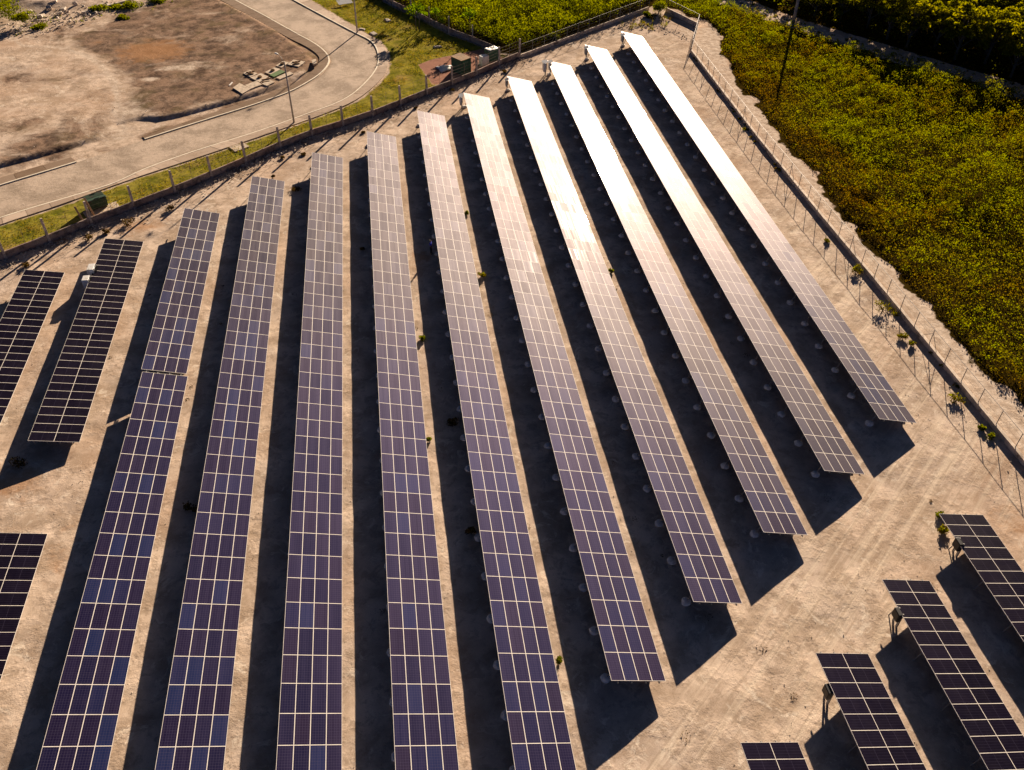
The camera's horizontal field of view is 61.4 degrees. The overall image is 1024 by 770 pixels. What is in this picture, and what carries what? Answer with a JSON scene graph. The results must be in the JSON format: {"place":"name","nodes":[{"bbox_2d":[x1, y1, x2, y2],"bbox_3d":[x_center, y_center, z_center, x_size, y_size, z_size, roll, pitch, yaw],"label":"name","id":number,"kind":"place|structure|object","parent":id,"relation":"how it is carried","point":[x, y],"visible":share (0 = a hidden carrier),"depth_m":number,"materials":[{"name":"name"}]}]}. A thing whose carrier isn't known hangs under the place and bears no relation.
{"place":"outdoors","nodes":[
{"label":"outdoors","id":0,"kind":"place"},
{"bbox_2d":[0,157,74,183],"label":"pavement","id":1,"kind":"structure","parent":0,"point":[20,174],"depth_m":105.79,"materials":[{"name":"concrete"}]},
{"bbox_2d":[0,0,377,216],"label":"road","id":2,"kind":"structure","parent":0,"point":[351,67],"depth_m":116.87,"materials":[{"name":"concrete"}]},
{"bbox_2d":[0,0,387,224],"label":"pavement","id":3,"kind":"structure","parent":0,"point":[377,76],"depth_m":114.25,"materials":[{"name":"concrete"}]},
{"bbox_2d":[274,52,294,122],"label":"street lamp","id":4,"kind":"object","parent":3,"relation":"on","point":[288,91],"visible":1,"depth_m":113.97,"materials":[{"name":"metal"}]},
{"bbox_2d":[142,0,327,137],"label":"pavement","id":5,"kind":"structure","parent":0,"point":[308,44],"depth_m":133.33,"materials":[{"name":"concrete"}]},
{"bbox_2d":[0,0,1023,769],"bbox_3d":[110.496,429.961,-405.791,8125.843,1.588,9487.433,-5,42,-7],"label":"ground","id":6,"kind":"structure","parent":0,"point":[722,692],"depth_m":76.45,"materials":[{"name":"soil"}]},
{"bbox_2d":[0,0,24,19],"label":"bush","id":7,"kind":"object","parent":6,"relation":"on","point":[8,7],"visible":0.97,"depth_m":141.90,"materials":[{"name":"green plant"}]},
{"bbox_2d":[8,456,27,468],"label":"dry shrub","id":8,"kind":"object","parent":6,"relation":"on","point":[21,463],"visible":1,"depth_m":69.23,"materials":[{"name":"brown plant"}]},
{"bbox_2d":[0,532,47,680],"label":"solar table","id":9,"kind":"object","parent":6,"relation":"on","point":[20,554],"visible":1,"depth_m":60.34,"materials":[{"name":"black glass"}]},
{"bbox_2d":[0,270,64,423],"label":"solar table","id":10,"kind":"object","parent":6,"relation":"on","point":[27,310],"visible":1,"depth_m":81.70,"materials":[{"name":"black glass"}]},
{"bbox_2d":[0,161,76,185],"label":"kerb","id":11,"kind":"structure","parent":6,"relation":"on","point":[37,173],"depth_m":105.20,"materials":[{"name":"concrete"}]},
{"bbox_2d":[29,22,47,30],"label":"bush","id":12,"kind":"object","parent":6,"relation":"on","point":[40,25],"visible":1,"depth_m":140.75,"materials":[{"name":"green plant"}]},
{"bbox_2d":[4,1,115,36],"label":"rubble","id":13,"kind":"object","parent":6,"relation":"on","point":[57,17],"visible":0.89,"depth_m":143.10,"materials":[{"name":"stone"}]},
{"bbox_2d":[8,9,36,22],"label":"bush","id":14,"kind":"object","parent":13,"relation":"on","point":[22,15],"visible":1,"depth_m":140.58,"materials":[{"name":"green plant"}]},
{"bbox_2d":[28,238,143,443],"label":"solar table","id":15,"kind":"object","parent":6,"relation":"on","point":[63,412],"visible":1,"depth_m":78.98,"materials":[{"name":"black glass"}]},
{"bbox_2d":[81,275,91,287],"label":"inverter cabinet","id":16,"kind":"object","parent":6,"relation":"on","point":[85,280],"visible":0.73,"depth_m":86.32,"materials":[{"name":"metal"}]},
{"bbox_2d":[86,263,97,274],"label":"inverter cabinet","id":17,"kind":"object","parent":6,"relation":"on","point":[91,269],"visible":0.66,"depth_m":87.38,"materials":[{"name":"metal"}]},
{"bbox_2d":[16,0,172,35],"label":"weeds","id":18,"kind":"object","parent":6,"relation":"on","point":[84,17],"visible":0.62,"depth_m":144.64,"materials":[{"name":"green plant"}]},
{"bbox_2d":[88,3,107,11],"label":"bush","id":19,"kind":"object","parent":6,"relation":"on","point":[99,7],"visible":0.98,"depth_m":147.19,"materials":[{"name":"green plant"}]},
{"bbox_2d":[83,202,118,217],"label":"concrete pad","id":20,"kind":"object","parent":6,"relation":"on","point":[108,207],"visible":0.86,"depth_m":99.12,"materials":[{"name":"concrete"}]},
{"bbox_2d":[83,191,107,210],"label":"electrical transformer cabinet","id":21,"kind":"object","parent":20,"relation":"on","point":[94,205],"visible":0.78,"depth_m":98.72,"materials":[{"name":"metal"}]},
{"bbox_2d":[81,0,131,13],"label":"concrete beam","id":22,"kind":"structure","parent":6,"relation":"on","point":[89,10],"depth_m":148.97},
{"bbox_2d":[36,372,187,769],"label":"solar table","id":23,"kind":"object","parent":6,"relation":"on","point":[80,732],"visible":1,"depth_m":59.18,"materials":[{"name":"blue glass"}]},
{"bbox_2d":[106,3,126,9],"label":"bush","id":24,"kind":"object","parent":6,"relation":"on","point":[116,6],"visible":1,"depth_m":148.12,"materials":[{"name":"green plant"}]},
{"bbox_2d":[123,0,142,9],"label":"bush","id":25,"kind":"object","parent":6,"relation":"on","point":[129,4],"visible":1,"depth_m":148.71,"materials":[{"name":"green plant"}]},
{"bbox_2d":[141,206,219,374],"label":"solar table","id":26,"kind":"object","parent":6,"relation":"on","point":[170,343],"visible":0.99,"depth_m":84.96,"materials":[{"name":"blue glass"}]},
{"bbox_2d":[182,501,196,511],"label":"dry shrub","id":27,"kind":"object","parent":6,"relation":"on","point":[186,506],"visible":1,"depth_m":65.95,"materials":[{"name":"brown plant"}]},
{"bbox_2d":[0,0,378,217],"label":"kerb","id":28,"kind":"structure","parent":6,"relation":"on","point":[239,136],"depth_m":115.62,"materials":[{"name":"concrete"}]},
{"bbox_2d":[155,176,284,769],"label":"solar table","id":29,"kind":"object","parent":6,"relation":"on","point":[241,390],"visible":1,"depth_m":63.74,"materials":[{"name":"blue glass"}]},
{"bbox_2d":[144,0,329,139],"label":"kerb","id":30,"kind":"structure","parent":6,"relation":"on","point":[323,70],"depth_m":122.81,"materials":[{"name":"concrete"}]},
{"bbox_2d":[229,143,248,151],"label":"utility cover","id":31,"kind":"object","parent":6,"relation":"on","point":[237,146],"visible":0.86,"depth_m":110.97,"materials":[{"name":"concrete"}]},
{"bbox_2d":[233,83,250,94],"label":"concrete slab","id":32,"kind":"structure","parent":6,"relation":"on","point":[242,89],"depth_m":123.72,"materials":[{"name":"concrete"}]},
{"bbox_2d":[243,70,257,76],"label":"concrete slab","id":33,"kind":"structure","parent":6,"relation":"on","point":[249,73],"depth_m":127.62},
{"bbox_2d":[0,0,506,251],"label":"grass","id":34,"kind":"structure","parent":6,"relation":"on","point":[350,5],"depth_m":130.99,"materials":[{"name":"plant"}]},
{"bbox_2d":[245,81,261,88],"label":"concrete slab","id":35,"kind":"structure","parent":6,"relation":"on","point":[254,84],"depth_m":124.79,"materials":[{"name":"concrete"}]},
{"bbox_2d":[250,73,268,82],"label":"concrete slab","id":36,"kind":"structure","parent":6,"relation":"on","point":[259,77],"depth_m":126.67,"materials":[{"name":"concrete"}]},
{"bbox_2d":[0,38,520,260],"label":"fence","id":37,"kind":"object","parent":6,"relation":"on","point":[46,238],"depth_m":106.75,"materials":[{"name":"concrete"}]},
{"bbox_2d":[0,58,527,268],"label":"wall","id":38,"kind":"structure","parent":6,"relation":"on","point":[276,154],"depth_m":107.08,"materials":[{"name":"concrete"}]},
{"bbox_2d":[269,70,284,77],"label":"green board","id":39,"kind":"object","parent":6,"relation":"on","point":[277,73],"visible":0.86,"depth_m":127.91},
{"bbox_2d":[276,71,292,79],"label":"concrete slab","id":40,"kind":"structure","parent":6,"relation":"on","point":[282,76],"depth_m":127.38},
{"bbox_2d":[288,60,304,66],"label":"concrete slab","id":41,"kind":"structure","parent":6,"relation":"on","point":[296,63],"depth_m":130.82,"materials":[{"name":"concrete"}]},
{"bbox_2d":[276,152,342,769],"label":"solar table","id":42,"kind":"object","parent":6,"relation":"on","point":[310,665],"visible":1,"depth_m":64.41,"materials":[{"name":"blue glass"}]},
{"bbox_2d":[336,0,352,5],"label":"display board","id":43,"kind":"object","parent":6,"relation":"on","point":[340,2],"visible":1,"depth_m":152.14,"materials":[{"name":"white ceramic"}]},
{"bbox_2d":[366,131,458,769],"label":"solar table","id":44,"kind":"object","parent":6,"relation":"on","point":[420,702],"visible":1,"depth_m":64.92,"materials":[{"name":"blue glass"}]},
{"bbox_2d":[404,2,427,30],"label":"young tree","id":45,"kind":"object","parent":6,"relation":"on","point":[418,8],"visible":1,"depth_m":140.96,"materials":[{"name":"green plant"}]},
{"bbox_2d":[428,7,441,20],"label":"young tree","id":46,"kind":"object","parent":6,"relation":"on","point":[435,9],"visible":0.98,"depth_m":143.78,"materials":[{"name":"green plant"}]},
{"bbox_2d":[383,0,494,47],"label":"block wall","id":47,"kind":"structure","parent":6,"relation":"on","point":[456,33],"depth_m":142.69,"materials":[{"name":"concrete"}]},
{"bbox_2d":[436,65,450,72],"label":"plastic sheet","id":48,"kind":"object","parent":6,"relation":"on","point":[441,68],"visible":0.73,"depth_m":131.08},
{"bbox_2d":[447,417,458,426],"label":"dry shrub","id":49,"kind":"object","parent":6,"relation":"on","point":[452,422],"visible":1,"depth_m":73.38,"materials":[{"name":"brown plant"}]},
{"bbox_2d":[451,53,470,74],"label":"metal hut","id":50,"kind":"object","parent":6,"relation":"on","point":[458,60],"visible":0.9,"depth_m":129.29,"materials":[{"name":"green paint"}]},
{"bbox_2d":[460,7,477,34],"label":"young tree","id":51,"kind":"object","parent":6,"relation":"on","point":[471,14],"visible":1,"depth_m":138.08,"materials":[{"name":"green plant"}]},
{"bbox_2d":[465,526,476,534],"bbox_3d":[-3.124,10.917,64.639,0.919,0.530,0.796,-5,42,-7],"label":"dry shrub","id":52,"kind":"object","parent":6,"relation":"on","point":[471,529],"visible":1,"depth_m":64.52,"materials":[{"name":"brown plant"}]},
{"bbox_2d":[478,54,488,66],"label":"equipment cabinet","id":53,"kind":"object","parent":6,"relation":"on","point":[482,59],"visible":0.95,"depth_m":132.03,"materials":[{"name":"grey metal"}]},
{"bbox_2d":[484,45,497,61],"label":"covered machine","id":54,"kind":"object","parent":6,"relation":"on","point":[492,50],"visible":0.85,"depth_m":132.93,"materials":[{"name":"green paint"}]},
{"bbox_2d":[486,14,498,29],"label":"bush","id":55,"kind":"object","parent":6,"relation":"on","point":[494,20],"visible":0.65,"depth_m":142.04,"materials":[{"name":"green plant"}]},
{"bbox_2d":[417,110,575,769],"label":"solar table","id":56,"kind":"object","parent":6,"relation":"on","point":[533,714],"visible":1,"depth_m":65.50,"materials":[{"name":"blue glass"}]},
{"bbox_2d":[491,21,508,40],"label":"bush","id":57,"kind":"object","parent":6,"relation":"on","point":[499,33],"visible":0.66,"depth_m":139.51,"materials":[{"name":"green plant"}]},
{"bbox_2d":[6,41,1011,766],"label":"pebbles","id":58,"kind":"object","parent":6,"relation":"on","point":[538,475],"visible":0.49,"depth_m":72.78,"materials":[{"name":"stone"}]},
{"bbox_2d":[396,0,645,50],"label":"thicket","id":59,"kind":"object","parent":6,"relation":"on","point":[501,9],"visible":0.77,"depth_m":145.58,"materials":[{"name":"green plant"}]},
{"bbox_2d":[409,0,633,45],"bbox_3d":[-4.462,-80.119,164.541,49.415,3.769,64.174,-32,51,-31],"label":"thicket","id":60,"kind":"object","parent":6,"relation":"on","point":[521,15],"visible":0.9,"depth_m":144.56,"materials":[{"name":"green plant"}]},
{"bbox_2d":[109,209,937,738],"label":"weeds","id":61,"kind":"object","parent":6,"relation":"on","point":[527,523],"visible":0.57,"depth_m":70.97,"materials":[{"name":"green plant"}]},
{"bbox_2d":[542,59,547,76],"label":"inverter cabinet","id":62,"kind":"object","parent":6,"relation":"on","point":[544,64],"visible":1,"depth_m":128.63,"materials":[{"name":"metal"}]},
{"bbox_2d":[548,32,560,40],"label":"bush","id":63,"kind":"object","parent":6,"relation":"on","point":[552,35],"visible":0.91,"depth_m":139.94,"materials":[{"name":"green plant"}]},
{"bbox_2d":[462,92,665,683],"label":"solar table","id":64,"kind":"object","parent":6,"relation":"on","point":[622,629],"visible":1,"depth_m":70.61,"materials":[{"name":"blue glass"}]},
{"bbox_2d":[520,0,649,57],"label":"boundary fence","id":65,"kind":"object","parent":6,"relation":"on","point":[573,36],"visible":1,"depth_m":142.35,"materials":[{"name":"metal"}]},
{"bbox_2d":[506,76,741,605],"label":"solar table","id":66,"kind":"object","parent":6,"relation":"on","point":[705,569],"visible":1,"depth_m":75.79,"materials":[{"name":"blue glass"}]},
{"bbox_2d":[621,10,673,29],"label":"weeds","id":67,"kind":"object","parent":6,"relation":"on","point":[651,17],"visible":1,"depth_m":146.52,"materials":[{"name":"green plant"}]},
{"bbox_2d":[652,0,668,12],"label":"bush","id":68,"kind":"object","parent":6,"relation":"on","point":[659,6],"visible":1,"depth_m":149.98,"materials":[{"name":"green plant"}]},
{"bbox_2d":[547,60,807,537],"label":"solar table","id":69,"kind":"object","parent":6,"relation":"on","point":[766,495],"visible":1,"depth_m":80.97,"materials":[{"name":"blue glass"}]},
{"bbox_2d":[665,0,698,26],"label":"boundary fence","id":70,"kind":"object","parent":6,"relation":"on","point":[682,17],"visible":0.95,"depth_m":148.40,"materials":[{"name":"metal"}]},
{"bbox_2d":[585,45,864,477],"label":"solar table","id":71,"kind":"object","parent":6,"relation":"on","point":[825,440],"visible":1,"depth_m":86.39,"materials":[{"name":"blue glass"}]},
{"bbox_2d":[621,31,915,426],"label":"solar table","id":72,"kind":"object","parent":6,"relation":"on","point":[875,388],"visible":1,"depth_m":91.53,"materials":[{"name":"blue glass"}]},
{"bbox_2d":[740,741,808,769],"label":"solar table","id":73,"kind":"object","parent":6,"relation":"on","point":[761,755],"visible":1,"depth_m":51.10,"materials":[{"name":"black glass"}]},
{"bbox_2d":[792,0,799,21],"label":"utility pole","id":74,"kind":"object","parent":6,"relation":"on","point":[795,11],"visible":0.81,"depth_m":147.62,"materials":[{"name":"concrete"}]},
{"bbox_2d":[801,0,835,16],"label":"woodland tree","id":75,"kind":"object","parent":6,"relation":"on","point":[824,3],"visible":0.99,"depth_m":148.49,"materials":[{"name":"green plant"}]},
{"bbox_2d":[693,57,959,388],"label":"weeds","id":76,"kind":"object","parent":6,"relation":"on","point":[898,312],"visible":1,"depth_m":88.84,"materials":[{"name":"green plant"}]},
{"bbox_2d":[822,683,833,704],"bbox_3d":[19.907,19.569,54.501,0.468,1.550,0.700,-5,42,-7],"label":"inverter cabinet","id":77,"kind":"object","parent":6,"relation":"on","point":[827,691],"visible":1,"depth_m":54.10,"materials":[{"name":"metal"}]},
{"bbox_2d":[665,0,1023,398],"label":"scrub","id":78,"kind":"object","parent":6,"relation":"on","point":[911,132],"visible":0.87,"depth_m":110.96,"materials":[{"name":"green plant"}]},
{"bbox_2d":[833,0,861,22],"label":"woodland tree","id":79,"kind":"object","parent":6,"relation":"on","point":[840,13],"visible":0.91,"depth_m":145.62,"materials":[{"name":"green plant"}]},
{"bbox_2d":[690,41,1023,466],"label":"boundary fence","id":80,"kind":"object","parent":6,"relation":"on","point":[985,414],"visible":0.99,"depth_m":88.98,"materials":[{"name":"metal"}]},
{"bbox_2d":[851,264,862,273],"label":"shrub","id":81,"kind":"object","parent":6,"relation":"on","point":[855,269],"visible":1,"depth_m":91.06,"materials":[{"name":"green plant"}]},
{"bbox_2d":[815,652,926,769],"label":"solar table","id":82,"kind":"object","parent":6,"relation":"on","point":[881,736],"visible":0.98,"depth_m":53.21,"materials":[{"name":"blue glass"}]},
{"bbox_2d":[853,0,890,28],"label":"woodland tree","id":83,"kind":"object","parent":6,"relation":"on","point":[867,4],"visible":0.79,"depth_m":143.98,"materials":[{"name":"green plant"}]},
{"bbox_2d":[741,0,1022,89],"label":"weeds","id":84,"kind":"object","parent":6,"relation":"on","point":[775,15],"visible":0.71,"depth_m":141.68,"materials":[{"name":"green plant"}]},
{"bbox_2d":[874,300,896,314],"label":"shrub","id":85,"kind":"object","parent":6,"relation":"on","point":[880,303],"visible":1,"depth_m":86.03,"materials":[{"name":"green plant"}]},
{"bbox_2d":[875,0,911,39],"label":"woodland tree","id":86,"kind":"object","parent":6,"relation":"on","point":[895,7],"visible":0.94,"depth_m":138.83,"materials":[{"name":"green plant"}]},
{"bbox_2d":[764,0,1023,77],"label":"undergrowth","id":87,"kind":"object","parent":6,"relation":"on","point":[930,36],"visible":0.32,"depth_m":141.59,"materials":[{"name":"green plant"}]},
{"bbox_2d":[891,607,903,627],"bbox_3d":[26.206,15.859,58.786,0.468,1.550,0.700,-5,42,-7],"label":"inverter cabinet","id":88,"kind":"object","parent":6,"relation":"on","point":[897,614],"visible":1,"depth_m":58.42,"materials":[{"name":"metal"}]},
{"bbox_2d":[898,0,937,47],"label":"woodland tree","id":89,"kind":"object","parent":6,"relation":"on","point":[917,7],"visible":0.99,"depth_m":136.10,"materials":[{"name":"green plant"}]},
{"bbox_2d":[900,0,944,36],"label":"woodland tree","id":90,"kind":"object","parent":6,"relation":"on","point":[930,13],"visible":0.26,"depth_m":140.33,"materials":[{"name":"green plant"}]},
{"bbox_2d":[919,5,960,48],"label":"woodland tree","id":91,"kind":"object","parent":6,"relation":"on","point":[943,15],"visible":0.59,"depth_m":136.26,"materials":[{"name":"green plant"}]},
{"bbox_2d":[937,524,949,534],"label":"shrub","id":92,"kind":"object","parent":6,"relation":"on","point":[943,529],"visible":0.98,"depth_m":65.11,"materials":[{"name":"green plant"}]},
{"bbox_2d":[882,578,1023,769],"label":"solar table","id":93,"kind":"object","parent":6,"relation":"on","point":[993,731],"visible":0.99,"depth_m":55.22,"materials":[{"name":"black glass"}]},
{"bbox_2d":[947,392,965,403],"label":"shrub","id":94,"kind":"object","parent":6,"relation":"on","point":[955,399],"visible":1,"depth_m":76.18,"materials":[{"name":"green plant"}]},
{"bbox_2d":[952,537,964,556],"bbox_3d":[32.658,11.933,63.315,0.468,1.550,0.700,-5,42,-7],"label":"inverter cabinet","id":95,"kind":"object","parent":6,"relation":"on","point":[957,543],"visible":1,"depth_m":62.97,"materials":[{"name":"metal"}]},
{"bbox_2d":[947,0,977,42],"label":"woodland tree","id":96,"kind":"object","parent":6,"relation":"on","point":[954,3],"visible":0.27,"depth_m":138.13,"materials":[{"name":"green plant"}]},
{"bbox_2d":[939,1,989,59],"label":"woodland tree","id":97,"kind":"object","parent":6,"relation":"on","point":[964,31],"visible":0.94,"depth_m":132.28,"materials":[{"name":"green plant"}]},
{"bbox_2d":[962,0,999,37],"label":"woodland tree","id":98,"kind":"object","parent":6,"relation":"on","point":[984,2],"visible":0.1,"depth_m":138.27,"materials":[{"name":"green plant"}]},
{"bbox_2d":[939,513,1023,641],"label":"solar table","id":99,"kind":"object","parent":6,"relation":"on","point":[999,570],"visible":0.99,"depth_m":62.03,"materials":[{"name":"black glass"}]},
{"bbox_2d":[969,18,1019,64],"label":"woodland tree","id":100,"kind":"object","parent":6,"relation":"on","point":[990,30],"visible":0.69,"depth_m":131.38,"materials":[{"name":"green plant"}]},
{"bbox_2d":[968,5,1020,54],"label":"woodland tree","id":101,"kind":"object","parent":6,"relation":"on","point":[995,17],"visible":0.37,"depth_m":133.75,"materials":[{"name":"green plant"}]},
{"bbox_2d":[991,0,1023,19],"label":"woodland tree","id":102,"kind":"object","parent":6,"relation":"on","point":[1003,6],"visible":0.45,"depth_m":142.76,"materials":[{"name":"green plant"}]},
{"bbox_2d":[997,5,1023,38],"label":"woodland tree","id":103,"kind":"object","parent":6,"relation":"on","point":[1013,9],"visible":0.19,"depth_m":135.59,"materials":[{"name":"green plant"}]},
{"bbox_2d":[998,22,1023,77],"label":"woodland tree","id":104,"kind":"object","parent":6,"relation":"on","point":[1017,48],"visible":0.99,"depth_m":128.40,"materials":[{"name":"green plant"}]},
{"bbox_2d":[1000,22,1023,69],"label":"woodland tree","id":105,"kind":"object","parent":6,"relation":"on","point":[1003,43],"visible":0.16,"depth_m":131.09,"materials":[{"name":"green plant"}]},
{"bbox_2d":[1003,1,1022,20],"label":"woodland tree","id":106,"kind":"object","parent":6,"relation":"on","point":[1008,4],"visible":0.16,"depth_m":140.52,"materials":[{"name":"green plant"}]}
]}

